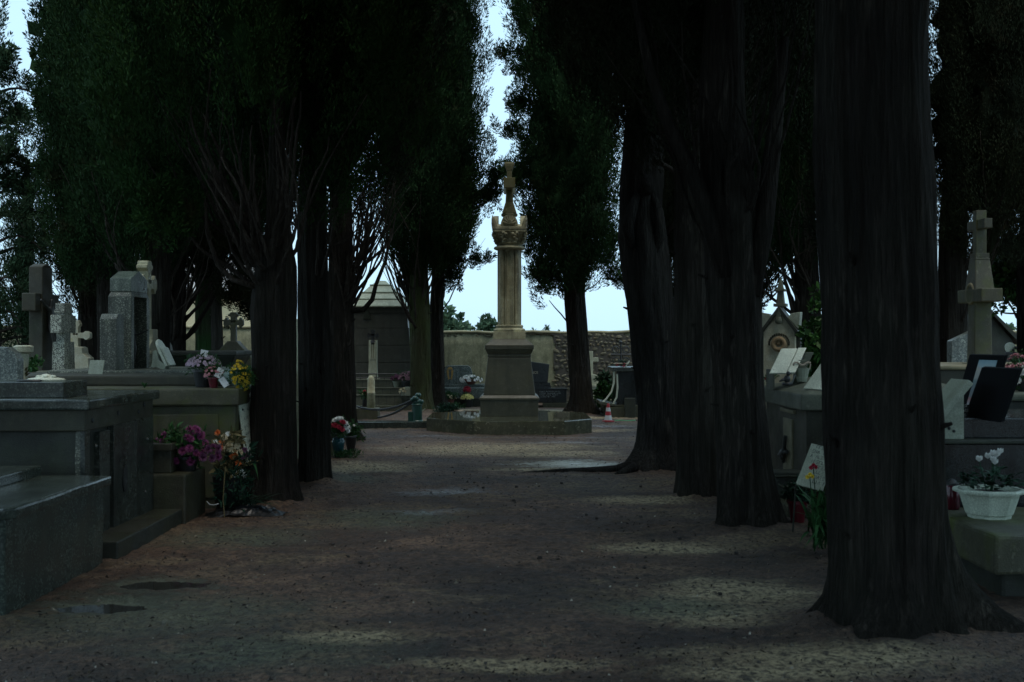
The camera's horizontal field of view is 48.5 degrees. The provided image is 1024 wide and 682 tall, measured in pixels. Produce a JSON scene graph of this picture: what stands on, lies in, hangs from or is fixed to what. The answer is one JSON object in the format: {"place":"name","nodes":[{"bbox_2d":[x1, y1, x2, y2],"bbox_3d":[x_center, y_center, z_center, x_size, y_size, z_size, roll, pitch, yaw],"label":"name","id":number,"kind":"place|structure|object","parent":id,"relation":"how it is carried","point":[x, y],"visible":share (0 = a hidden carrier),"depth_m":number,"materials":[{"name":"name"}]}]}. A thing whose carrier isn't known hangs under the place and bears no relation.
{"place":"outdoors","nodes":[
{"label":"outdoors","id":0,"kind":"place"},
{"bbox_2d":[28,354,44,371],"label":"weeds","id":1,"kind":"object","parent":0,"point":[33,365],"visible":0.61,"depth_m":13.39,"materials":[{"name":"green plant"}]},
{"bbox_2d":[22,264,60,370],"bbox_3d":[-6.168,-0.299,15.040,0.304,1.438,0.760,0,0,0],"label":"stone cross","id":2,"kind":"object","parent":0,"point":[39,300],"visible":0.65,"depth_m":14.83,"materials":[{"name":"grey stone"}]},
{"bbox_2d":[50,303,75,369],"bbox_3d":[-5.597,-0.025,14.185,0.160,0.890,0.470,0,0,0],"label":"stone cross","id":3,"kind":"object","parent":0,"point":[63,323],"visible":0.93,"depth_m":14.08,"materials":[{"name":"white stone"}]},
{"bbox_2d":[0,0,1016,330],"label":"sky","id":4,"kind":"structure","parent":0,"point":[605,311],"materials":[{"name":"white"}]},
{"bbox_2d":[0,403,1023,681],"bbox_3d":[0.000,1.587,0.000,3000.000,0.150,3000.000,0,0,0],"label":"ground","id":5,"kind":"structure","parent":0,"point":[416,483],"depth_m":7.33,"materials":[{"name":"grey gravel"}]},
{"bbox_2d":[0,0,61,346],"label":"conifer tree","id":6,"kind":"object","parent":5,"relation":"on","point":[10,154],"visible":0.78,"depth_m":20.89,"materials":[{"name":"green plant"}]},
{"bbox_2d":[0,136,62,346],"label":"cypress tree","id":7,"kind":"object","parent":5,"relation":"on","point":[4,284],"visible":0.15,"depth_m":24.78,"materials":[{"name":"green plant"}]},
{"bbox_2d":[0,466,111,615],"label":"tomb","id":8,"kind":"object","parent":5,"relation":"on","point":[51,533],"visible":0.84,"depth_m":7.36,"materials":[{"name":"grey stone"}]},
{"bbox_2d":[7,9,137,307],"bbox_3d":[-9.028,-3.294,24.030,3.576,9.888,2.673,0,0,0],"label":"cypress tree","id":9,"kind":"object","parent":5,"relation":"on","point":[31,31],"depth_m":23.56,"materials":[{"name":"green plant"}]},
{"bbox_2d":[19,0,135,359],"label":"cypress tree","id":10,"kind":"object","parent":5,"relation":"on","point":[45,103],"visible":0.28,"depth_m":16.68,"materials":[{"name":"green plant"}]},
{"bbox_2d":[30,29,131,359],"bbox_3d":[-8.161,-4.490,21.980,2.584,12.281,2.489,0,0,0],"label":"cypress tree","id":11,"kind":"object","parent":5,"relation":"on","point":[86,306],"visible":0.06,"depth_m":21.80,"materials":[{"name":"green plant"}]},
{"bbox_2d":[71,320,93,368],"bbox_3d":[-6.315,0.675,16.500,0.720,1.950,0.320,0,0,0],"label":"stone cross","id":12,"kind":"object","parent":5,"relation":"on","point":[83,357],"visible":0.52,"depth_m":16.45,"materials":[{"name":"beige stone"}]},
{"bbox_2d":[0,380,181,558],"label":"tomb","id":13,"kind":"object","parent":5,"relation":"on","point":[66,428],"visible":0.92,"depth_m":8.75,"materials":[{"name":"stone"}]},
{"bbox_2d":[0,347,23,379],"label":"headstone","id":14,"kind":"object","parent":13,"relation":"on","point":[11,363],"visible":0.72,"depth_m":9.84,"materials":[{"name":"grey stone"}]},
{"bbox_2d":[28,374,65,380],"bbox_3d":[-3.665,0.286,8.950,0.310,0.058,0.153,0,0,0],"label":"relief plaque","id":15,"kind":"object","parent":13,"relation":"on","point":[45,377],"visible":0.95,"depth_m":8.91,"materials":[{"name":"stone"}]},
{"bbox_2d":[80,416,152,531],"bbox_3d":[-3.180,1.071,9.240,0.073,0.822,1.540,0,0,0],"label":"door panel","id":16,"kind":"structure","parent":13,"relation":"in","point":[123,452],"depth_m":9.25,"materials":[{"name":"stone"}]},
{"bbox_2d":[56,604,146,613],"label":"puddle","id":17,"kind":"object","parent":5,"relation":"on","point":[105,609],"visible":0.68,"depth_m":6.92,"materials":[{"name":"grey liquid"}]},
{"bbox_2d":[27,372,250,508],"bbox_3d":[-4.269,1.022,11.729,3.369,1.355,1.848,0,0,0],"label":"tomb","id":18,"kind":"object","parent":5,"relation":"on","point":[185,399],"visible":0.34,"depth_m":10.86,"materials":[{"name":"stone"}]},
{"bbox_2d":[13,345,33,378],"bbox_3d":[-4.551,0.201,10.600,0.181,0.322,0.176,0,0,-26],"label":"vase","id":19,"kind":"object","parent":18,"relation":"on","point":[25,351],"visible":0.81,"depth_m":10.56,"materials":[{"name":"stone"}]},
{"bbox_2d":[88,360,104,373],"bbox_3d":[-4.343,0.282,11.890,0.177,0.163,0.035,0,0,6],"label":"blank plate","id":20,"kind":"object","parent":18,"relation":"on","point":[96,366],"visible":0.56,"depth_m":11.88,"materials":[{"name":"grey stone"}]},
{"bbox_2d":[182,348,221,386],"bbox_3d":[-3.034,0.257,11.125,0.398,0.387,0.456,0,0,0],"label":"flower pot","id":21,"kind":"object","parent":18,"relation":"on","point":[199,378],"visible":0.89,"depth_m":11.07,"materials":[{"name":"black plastic"}]},
{"bbox_2d":[199,356,229,387],"bbox_3d":[-2.873,0.290,10.975,0.372,0.320,0.234,0,0,29],"label":"flower pot","id":22,"kind":"object","parent":18,"relation":"on","point":[213,380],"visible":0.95,"depth_m":10.95,"materials":[{"name":"red plastic"}]},
{"bbox_2d":[221,360,258,390],"bbox_3d":[-2.658,0.339,11.007,0.360,0.328,0.452,-12,-3,14],"label":"flower pot","id":23,"kind":"object","parent":18,"relation":"on","point":[243,375],"visible":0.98,"depth_m":11.00,"materials":[{"name":"yellow plant"}]},
{"bbox_2d":[238,399,250,450],"bbox_3d":[-2.580,0.870,11.199,0.095,0.614,0.446,0,0,6],"label":"plaque","id":24,"kind":"object","parent":18,"relation":"attached to","point":[244,412],"visible":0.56,"depth_m":11.07,"materials":[{"name":"stone"}]},
{"bbox_2d":[28,0,255,349],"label":"cypress tree","id":25,"kind":"object","parent":5,"relation":"on","point":[161,262],"visible":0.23,"depth_m":15.17,"materials":[{"name":"green plant"}]},
{"bbox_2d":[136,261,157,366],"bbox_3d":[-4.701,0.335,14.600,0.330,2.730,0.660,0,0,0],"label":"stone cross","id":26,"kind":"object","parent":5,"relation":"on","point":[144,268],"visible":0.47,"depth_m":14.54,"materials":[{"name":"grey stone"}]},
{"bbox_2d":[47,367,250,372],"bbox_3d":[-4.300,1.008,13.110,2.200,1.385,1.780,0,0,0],"label":"tomb","id":27,"kind":"object","parent":5,"relation":"on","point":[152,370],"visible":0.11,"depth_m":12.23,"materials":[{"name":"stone"}]},
{"bbox_2d":[100,314,123,369],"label":"granite pier","id":28,"kind":"structure","parent":27,"relation":"on","point":[112,340],"depth_m":12.28,"materials":[{"name":"grey stone"}]},
{"bbox_2d":[108,271,148,368],"bbox_3d":[-4.351,-0.197,13.020,0.385,1.204,0.640,0,0,0],"label":"niche stele","id":29,"kind":"object","parent":27,"relation":"on","point":[128,298],"visible":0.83,"depth_m":12.81,"materials":[{"name":"stone"}]},
{"bbox_2d":[151,339,175,368],"bbox_3d":[-3.911,0.146,12.750,0.222,0.337,0.240,0,0,0],"label":"marble stand","id":30,"kind":"object","parent":27,"relation":"on","point":[162,358],"visible":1,"depth_m":12.66,"materials":[{"name":"white stone"}]},
{"bbox_2d":[120,581,210,589],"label":"puddle","id":31,"kind":"object","parent":5,"relation":"on","point":[154,585],"visible":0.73,"depth_m":7.57,"materials":[{"name":"grey liquid"}]},
{"bbox_2d":[64,33,285,349],"bbox_3d":[-5.817,-5.454,20.001,4.283,14.208,4.451,0,0,-40],"label":"cypress tree","id":32,"kind":"object","parent":5,"relation":"on","point":[179,336],"visible":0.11,"depth_m":19.74,"materials":[{"name":"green plant"}]},
{"bbox_2d":[153,467,204,523],"bbox_3d":[-3.541,1.440,10.360,1.326,0.526,0.669,0,0,0],"label":"tomb","id":33,"kind":"object","parent":5,"relation":"on","point":[184,491],"visible":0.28,"depth_m":10.03,"materials":[{"name":"brown stone"}]},
{"bbox_2d":[153,440,179,472],"bbox_3d":[-3.275,1.049,10.360,0.490,0.262,0.440,0,0,0],"label":"stone planter","id":34,"kind":"object","parent":33,"relation":"on","point":[164,455],"visible":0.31,"depth_m":10.17,"materials":[{"name":"stone"}]},
{"bbox_2d":[153,421,222,470],"bbox_3d":[-2.962,0.951,10.385,0.651,0.543,0.426,0,0,0],"label":"bouquet","id":35,"kind":"object","parent":33,"relation":"on","point":[186,441],"visible":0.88,"depth_m":10.29,"materials":[{"name":"purple plant"}]},
{"bbox_2d":[137,143,268,349],"bbox_3d":[-6.000,-5.349,22.050,3.841,13.999,4.115,0,0,0],"label":"cypress tree","id":36,"kind":"object","parent":5,"relation":"on","point":[202,336],"depth_m":21.82,"materials":[{"name":"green plant"}]},
{"bbox_2d":[170,350,251,366],"bbox_3d":[-4.374,0.916,15.600,1.480,1.568,1.200,0,0,0],"label":"sarcophagus","id":37,"kind":"object","parent":5,"relation":"on","point":[226,357],"visible":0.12,"depth_m":15.15,"materials":[{"name":"stone"}]},
{"bbox_2d":[185,258,253,325],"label":"house","id":38,"kind":"structure","parent":5,"relation":"on","point":[191,319],"depth_m":45.00,"materials":[{"name":"white paint"}]},
{"bbox_2d":[207,424,262,509],"bbox_3d":[-2.623,1.180,10.651,0.535,0.880,0.546,0,0,39],"label":"bouquet","id":39,"kind":"object","parent":5,"relation":"on","point":[238,480],"visible":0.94,"depth_m":10.61,"materials":[{"name":"green plant"}]},
{"bbox_2d":[220,312,251,366],"bbox_3d":[-4.402,0.623,18.000,0.719,2.155,0.280,0,0,0],"label":"stone cross","id":40,"kind":"object","parent":5,"relation":"on","point":[233,322],"visible":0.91,"depth_m":17.95,"materials":[{"name":"grey stone"}]},
{"bbox_2d":[204,466,287,517],"bbox_3d":[-2.460,1.380,10.523,0.755,0.461,0.428,0,0,0],"label":"flower spray","id":41,"kind":"object","parent":5,"relation":"on","point":[248,508],"visible":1,"depth_m":10.46,"materials":[{"name":"plant"}]},
{"bbox_2d":[200,110,298,349],"bbox_3d":[-5.069,-4.546,21.116,2.720,12.392,2.712,0,0,24],"label":"cypress tree","id":42,"kind":"object","parent":5,"relation":"on","point":[217,337],"visible":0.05,"depth_m":20.90,"materials":[{"name":"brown plant"}]},
{"bbox_2d":[61,0,464,502],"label":"cypress tree","id":43,"kind":"object","parent":5,"relation":"on","point":[258,38],"visible":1,"depth_m":11.09,"materials":[{"name":"green plant"}]},
{"bbox_2d":[296,321,298,457],"bbox_3d":[-2.892,0.675,15.600,0.200,1.950,0.240,0,0,0],"label":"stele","id":44,"kind":"object","parent":5,"relation":"on","point":[297,409],"visible":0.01,"depth_m":15.48,"materials":[{"name":"stone"}]},
{"bbox_2d":[201,0,453,481],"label":"cypress tree","id":45,"kind":"object","parent":5,"relation":"on","point":[315,368],"visible":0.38,"depth_m":12.74,"materials":[{"name":"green plant"}]},
{"bbox_2d":[331,414,350,456],"bbox_3d":[-2.433,1.311,15.807,0.396,0.597,0.392,0,0,0],"label":"flower vase","id":46,"kind":"object","parent":5,"relation":"on","point":[338,442],"visible":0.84,"depth_m":15.75,"materials":[{"name":"multicoloured ceramic"}]},
{"bbox_2d":[331,448,364,458],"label":"weeds","id":47,"kind":"object","parent":5,"relation":"on","point":[345,453],"visible":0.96,"depth_m":15.65,"materials":[{"name":"green plant"}]},
{"bbox_2d":[341,415,366,450],"bbox_3d":[-2.340,1.343,16.686,0.388,0.533,0.362,0,0,30],"label":"flower vase","id":48,"kind":"object","parent":5,"relation":"on","point":[351,439],"visible":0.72,"depth_m":16.65,"materials":[{"name":"green plastic"}]},
{"bbox_2d":[267,0,457,440],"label":"cypress tree","id":49,"kind":"object","parent":5,"relation":"on","point":[346,268],"visible":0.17,"depth_m":18.12,"materials":[{"name":"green plant"}]},
{"bbox_2d":[356,375,379,419],"bbox_3d":[-3.075,1.184,23.700,0.619,0.932,0.399,0,0,0],"label":"stone bollard","id":50,"kind":"object","parent":5,"relation":"on","point":[364,414],"visible":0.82,"depth_m":23.62,"materials":[{"name":"beige stone"}]},
{"bbox_2d":[353,281,411,411],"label":"mausoleum","id":51,"kind":"structure","parent":5,"relation":"on","point":[384,316],"depth_m":27.64,"materials":[{"name":"stone"}]},
{"bbox_2d":[367,330,379,378],"bbox_3d":[-3.308,0.330,27.100,0.300,1.200,0.220,0,0,0],"label":"pillar stele","id":52,"kind":"object","parent":51,"relation":"on","point":[373,356],"visible":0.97,"depth_m":27.03,"materials":[{"name":"stone"}]},
{"bbox_2d":[398,369,409,386],"bbox_3d":[-2.452,0.869,26.780,0.606,0.442,0.563,0,0,0],"label":"flower pot","id":53,"kind":"object","parent":51,"relation":"on","point":[406,377],"visible":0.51,"depth_m":26.62,"materials":[{"name":"purple plastic"}]},
{"bbox_2d":[358,420,426,428],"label":"kerb","id":54,"kind":"structure","parent":5,"relation":"on","point":[367,424],"depth_m":21.00,"materials":[{"name":"grey stone"}]},
{"bbox_2d":[408,393,424,420],"bbox_3d":[-1.838,1.300,22.000,0.336,0.600,0.230,0,0,0],"label":"hydrant","id":55,"kind":"object","parent":54,"relation":"on","point":[415,414],"visible":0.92,"depth_m":21.93,"materials":[{"name":"green metal"}]},
{"bbox_2d":[356,400,410,410],"bbox_3d":[-2.546,1.259,22.690,0.048,0.300,1.969,0,0,-42],"label":"iron chain","id":56,"kind":"object","parent":55,"relation":"hanging from","point":[381,409],"visible":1,"depth_m":22.70,"materials":[{"name":"grey metal"}]},
{"bbox_2d":[368,0,487,409],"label":"cypress tree","id":57,"kind":"object","parent":5,"relation":"on","point":[418,238],"visible":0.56,"depth_m":25.44,"materials":[{"name":"green plant"}]},
{"bbox_2d":[432,402,461,411],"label":"cut branches","id":58,"kind":"object","parent":5,"relation":"on","point":[444,407],"visible":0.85,"depth_m":25.34,"materials":[{"name":"green plant"}]},
{"bbox_2d":[443,301,472,330],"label":"tree","id":59,"kind":"object","parent":5,"relation":"on","point":[450,322],"visible":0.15,"depth_m":61.50,"materials":[{"name":"green plant"}]},
{"bbox_2d":[445,365,484,406],"bbox_3d":[-1.224,1.133,28.390,1.400,1.035,1.020,0,0,0],"label":"grave","id":60,"kind":"object","parent":5,"relation":"on","point":[453,373],"visible":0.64,"depth_m":28.45,"materials":[{"name":"grey stone"}]},
{"bbox_2d":[458,373,482,384],"bbox_3d":[-1.019,0.937,28.296,0.594,0.315,0.588,0,0,-38],"label":"flower bowl","id":61,"kind":"object","parent":60,"relation":"on","point":[467,379],"visible":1,"depth_m":28.19,"materials":[{"name":"ceramic"}]},
{"bbox_2d":[460,389,473,406],"bbox_3d":[-1.109,1.378,27.749,0.379,0.443,0.339,0,0,0],"label":"flower pot","id":62,"kind":"object","parent":5,"relation":"on","point":[467,398],"visible":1,"depth_m":27.64,"materials":[{"name":"yellow plastic"}]},
{"bbox_2d":[428,0,518,407],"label":"cypress tree","id":63,"kind":"object","parent":5,"relation":"on","point":[485,191],"visible":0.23,"depth_m":26.44,"materials":[{"name":"green plant"}]},
{"bbox_2d":[475,312,496,330],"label":"tree","id":64,"kind":"object","parent":5,"relation":"on","point":[488,323],"visible":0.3,"depth_m":94.48,"materials":[{"name":"green plant"}]},
{"bbox_2d":[427,162,591,434],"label":"memorial column","id":65,"kind":"structure","parent":5,"relation":"on","point":[509,398],"depth_m":20.86,"materials":[{"name":"stone"}]},
{"bbox_2d":[2,325,1016,401],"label":"boundary wall","id":66,"kind":"structure","parent":5,"relation":"on","point":[464,347],"depth_m":29.99,"materials":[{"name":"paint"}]},
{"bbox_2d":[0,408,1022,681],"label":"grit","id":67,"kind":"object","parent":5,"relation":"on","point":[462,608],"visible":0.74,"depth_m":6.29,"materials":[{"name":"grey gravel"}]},
{"bbox_2d":[531,362,567,407],"bbox_3d":[0.934,1.066,28.090,1.040,1.129,1.100,0,0,0],"label":"grave","id":68,"kind":"object","parent":5,"relation":"on","point":[549,395],"visible":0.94,"depth_m":27.60,"materials":[{"name":"black stone"}]},
{"bbox_2d":[489,0,623,413],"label":"cypress tree","id":69,"kind":"object","parent":5,"relation":"on","point":[563,166],"visible":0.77,"depth_m":24.79,"materials":[{"name":"green plant"}]},
{"bbox_2d":[589,351,598,400],"bbox_3d":[1.984,0.955,28.800,0.680,1.390,0.280,0,0,0],"label":"stone cross","id":70,"kind":"object","parent":5,"relation":"on","point":[592,359],"visible":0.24,"depth_m":28.75,"materials":[{"name":"grey stone"}]},
{"bbox_2d":[527,0,675,473],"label":"cypress tree","id":71,"kind":"object","parent":5,"relation":"on","point":[644,254],"visible":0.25,"depth_m":14.06,"materials":[{"name":"brown plant"}]},
{"bbox_2d":[593,379,611,409],"bbox_3d":[2.068,1.253,26.201,0.564,0.757,0.587,0,0,0],"label":"shrub","id":72,"kind":"object","parent":5,"relation":"on","point":[602,390],"visible":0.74,"depth_m":26.12,"materials":[{"name":"green plant"}]},
{"bbox_2d":[594,369,611,398],"bbox_3d":[2.246,1.147,27.195,0.536,0.968,0.499,0,0,-33],"label":"shrub","id":73,"kind":"object","parent":5,"relation":"on","point":[605,376],"visible":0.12,"depth_m":27.13,"materials":[{"name":"green plant"}]},
{"bbox_2d":[596,366,637,417],"bbox_3d":[2.544,1.105,24.640,1.377,1.090,1.520,0,0,0],"label":"tomb","id":74,"kind":"object","parent":5,"relation":"on","point":[623,403],"visible":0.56,"depth_m":24.20,"materials":[{"name":"black stone"}]},
{"bbox_2d":[492,0,814,496],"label":"cypress tree","id":75,"kind":"object","parent":5,"relation":"on","point":[696,468],"visible":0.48,"depth_m":11.59,"materials":[{"name":"green plant"}]},
{"bbox_2d":[533,0,816,527],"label":"cypress tree","id":76,"kind":"object","parent":5,"relation":"on","point":[734,202],"visible":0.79,"depth_m":9.68,"materials":[{"name":"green plant"}]},
{"bbox_2d":[607,104,794,312],"bbox_3d":[3.622,-4.915,20.061,4.077,13.130,4.021,0,0,-44],"label":"cypress tree","id":77,"kind":"object","parent":5,"relation":"on","point":[668,199],"visible":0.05,"depth_m":19.38,"materials":[{"name":"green plant"}]},
{"bbox_2d":[762,278,802,384],"bbox_3d":[3.461,0.398,14.567,0.570,2.405,0.289,0,0,24],"label":"gothic stele","id":78,"kind":"object","parent":5,"relation":"on","point":[780,327],"visible":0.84,"depth_m":14.51,"materials":[{"name":"grey stone"}]},
{"bbox_2d":[745,0,820,337],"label":"cypress tree","id":79,"kind":"object","parent":5,"relation":"on","point":[793,170],"visible":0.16,"depth_m":15.96,"materials":[{"name":"green plant"}]},
{"bbox_2d":[780,474,818,522],"bbox_3d":[2.521,1.383,10.016,0.351,0.451,0.357,0,0,37],"label":"flower pot","id":80,"kind":"object","parent":5,"relation":"on","point":[799,516],"visible":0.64,"depth_m":9.95,"materials":[{"name":"red plastic"}]},
{"bbox_2d":[795,281,821,376],"bbox_3d":[3.720,0.349,13.615,0.787,2.163,0.683,0,0,-32],"label":"shrub","id":81,"kind":"object","parent":5,"relation":"on","point":[810,341],"visible":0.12,"depth_m":13.54,"materials":[{"name":"green plant"}]},
{"bbox_2d":[792,437,825,531],"bbox_3d":[2.518,1.198,9.375,0.384,0.808,0.196,0,0,0],"label":"plaque","id":82,"kind":"object","parent":5,"relation":"on","point":[815,454],"visible":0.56,"depth_m":9.37,"materials":[{"name":"grey stone"}]},
{"bbox_2d":[794,482,826,550],"bbox_3d":[2.337,1.326,8.539,0.398,0.533,0.318,0,0,0],"label":"strap leaf plant","id":83,"kind":"object","parent":5,"relation":"on","point":[817,517],"visible":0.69,"depth_m":8.55,"materials":[{"name":"green plant"}]},
{"bbox_2d":[764,377,945,517],"bbox_3d":[3.575,1.018,11.625,2.150,1.263,2.650,0,0,0],"label":"tomb","id":84,"kind":"object","parent":5,"relation":"on","point":[794,415],"visible":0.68,"depth_m":11.56,"materials":[{"name":"grey stone"}]},
{"bbox_2d":[773,469,800,498],"bbox_3d":[2.650,1.385,10.956,0.310,0.270,0.309,0,0,0],"label":"flower pot","id":85,"kind":"object","parent":84,"relation":"on","point":[782,476],"visible":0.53,"depth_m":10.83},
{"bbox_2d":[766,348,813,389],"bbox_3d":[2.959,0.296,12.106,0.513,0.448,0.387,0,0,0],"label":"marble book","id":86,"kind":"object","parent":84,"relation":"on","point":[783,360],"visible":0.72,"depth_m":12.10,"materials":[{"name":"grey stone"}]},
{"bbox_2d":[793,361,810,381],"bbox_3d":[3.059,0.322,12.000,0.162,0.216,0.166,0,0,-39],"label":"grave basket","id":87,"kind":"object","parent":84,"relation":"on","point":[801,374],"visible":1,"depth_m":11.95,"materials":[{"name":"grey stone"}]},
{"bbox_2d":[803,364,821,389],"bbox_3d":[3.086,0.334,11.160,0.408,0.304,0.175,0,0,36],"label":"plaque","id":88,"kind":"object","parent":84,"relation":"on","point":[814,382],"visible":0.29,"depth_m":11.19,"materials":[{"name":"stone"}]},
{"bbox_2d":[806,0,1023,638],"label":"cypress tree","id":89,"kind":"object","parent":5,"relation":"on","point":[896,568],"visible":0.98,"depth_m":6.18,"materials":[{"name":"brown plant"}]},
{"bbox_2d":[947,331,967,361],"bbox_3d":[5.680,0.711,14.300,0.370,1.778,0.160,0,0,0],"label":"headstone","id":90,"kind":"object","parent":5,"relation":"on","point":[956,348],"visible":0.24,"depth_m":14.22,"materials":[{"name":"grey stone"}]},
{"bbox_2d":[940,362,1010,383],"bbox_3d":[5.550,0.955,12.950,3.000,1.390,2.000,0,0,0],"label":"tomb","id":91,"kind":"object","parent":5,"relation":"on","point":[952,370],"visible":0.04,"depth_m":12.00,"materials":[{"name":"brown stone"}]},
{"bbox_2d":[958,210,1002,363],"bbox_3d":[5.343,-0.595,13.000,0.300,1.790,0.680,0,0,0],"label":"stone cross","id":92,"kind":"object","parent":91,"relation":"on","point":[980,293],"visible":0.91,"depth_m":12.90,"materials":[{"name":"grey stone"}]},
{"bbox_2d":[929,0,1023,361],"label":"cypress tree","id":93,"kind":"object","parent":5,"relation":"on","point":[977,95],"visible":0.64,"depth_m":14.69,"materials":[{"name":"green plant"}]},
{"bbox_2d":[945,409,1023,506],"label":"tomb","id":94,"kind":"object","parent":5,"relation":"on","point":[982,437],"visible":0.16,"depth_m":8.23,"materials":[{"name":"black stone"}]},
{"bbox_2d":[942,379,972,438],"bbox_3d":[3.187,0.499,8.420,0.320,0.432,0.340,0,0,0],"label":"marble wedge","id":95,"kind":"object","parent":94,"relation":"on","point":[954,391],"visible":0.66,"depth_m":8.28,"materials":[{"name":"white stone"}]},
{"bbox_2d":[963,354,1007,404],"bbox_3d":[3.665,0.323,8.900,0.146,0.438,0.607,0,0,-3],"label":"photo plaque","id":96,"kind":"object","parent":94,"relation":"on","point":[976,363],"visible":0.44,"depth_m":8.98,"materials":[{"name":"black stone"}]},
{"bbox_2d":[967,366,1022,421],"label":"blank plaque","id":97,"kind":"object","parent":94,"relation":"on","point":[993,394],"visible":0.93,"depth_m":8.28,"materials":[{"name":"black stone"}]},
{"bbox_2d":[948,507,1023,596],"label":"tomb slab","id":98,"kind":"structure","parent":5,"relation":"on","point":[991,554],"depth_m":7.15,"materials":[{"name":"stone"}]},
{"bbox_2d":[946,479,959,509],"bbox_3d":[3.092,1.075,8.000,0.110,0.215,0.107,0,0,0],"label":"grave candle","id":99,"kind":"object","parent":98,"relation":"on","point":[953,497],"visible":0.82,"depth_m":7.95,"materials":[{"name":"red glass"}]},
{"bbox_2d":[952,448,1023,519],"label":"planter","id":100,"kind":"object","parent":98,"relation":"on","point":[988,500],"visible":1,"depth_m":7.53,"materials":[{"name":"plastic"}]},
{"bbox_2d":[991,310,1016,361],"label":"chapel","id":101,"kind":"structure","parent":5,"relation":"on","point":[1003,333],"depth_m":22.00,"materials":[{"name":"stone"}]},
{"bbox_2d":[991,227,1017,317],"bbox_3d":[8.564,-0.115,19.002,1.892,3.530,1.658,0,0,0],"label":"evergreen tree","id":102,"kind":"object","parent":5,"relation":"on","point":[1004,275],"visible":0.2,"depth_m":18.75,"materials":[{"name":"green plant"}]},
{"bbox_2d":[1009,390,1023,408],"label":"tomb","id":103,"kind":"object","parent":5,"relation":"on","point":[1017,401],"depth_m":10.10,"materials":[{"name":"stone"}]},
{"bbox_2d":[1005,349,1023,389],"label":"flower pot","id":104,"kind":"object","parent":103,"relation":"on","point":[1013,363],"visible":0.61,"depth_m":10.89,"materials":[{"name":"ceramic"}]},
{"bbox_2d":[1016,360,1023,391],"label":"flower pot","id":105,"kind":"object","parent":103,"relation":"on","point":[1020,386],"visible":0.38,"depth_m":10.56,"materials":[{"name":"green plastic"}]},
{"bbox_2d":[611,341,630,365],"bbox_3d":[2.794,0.820,29.200,0.520,1.660,0.080,0,0,0],"label":"iron cross","id":106,"kind":"object","parent":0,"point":[621,350],"visible":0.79,"depth_m":29.19,"materials":[{"name":"grey metal"}]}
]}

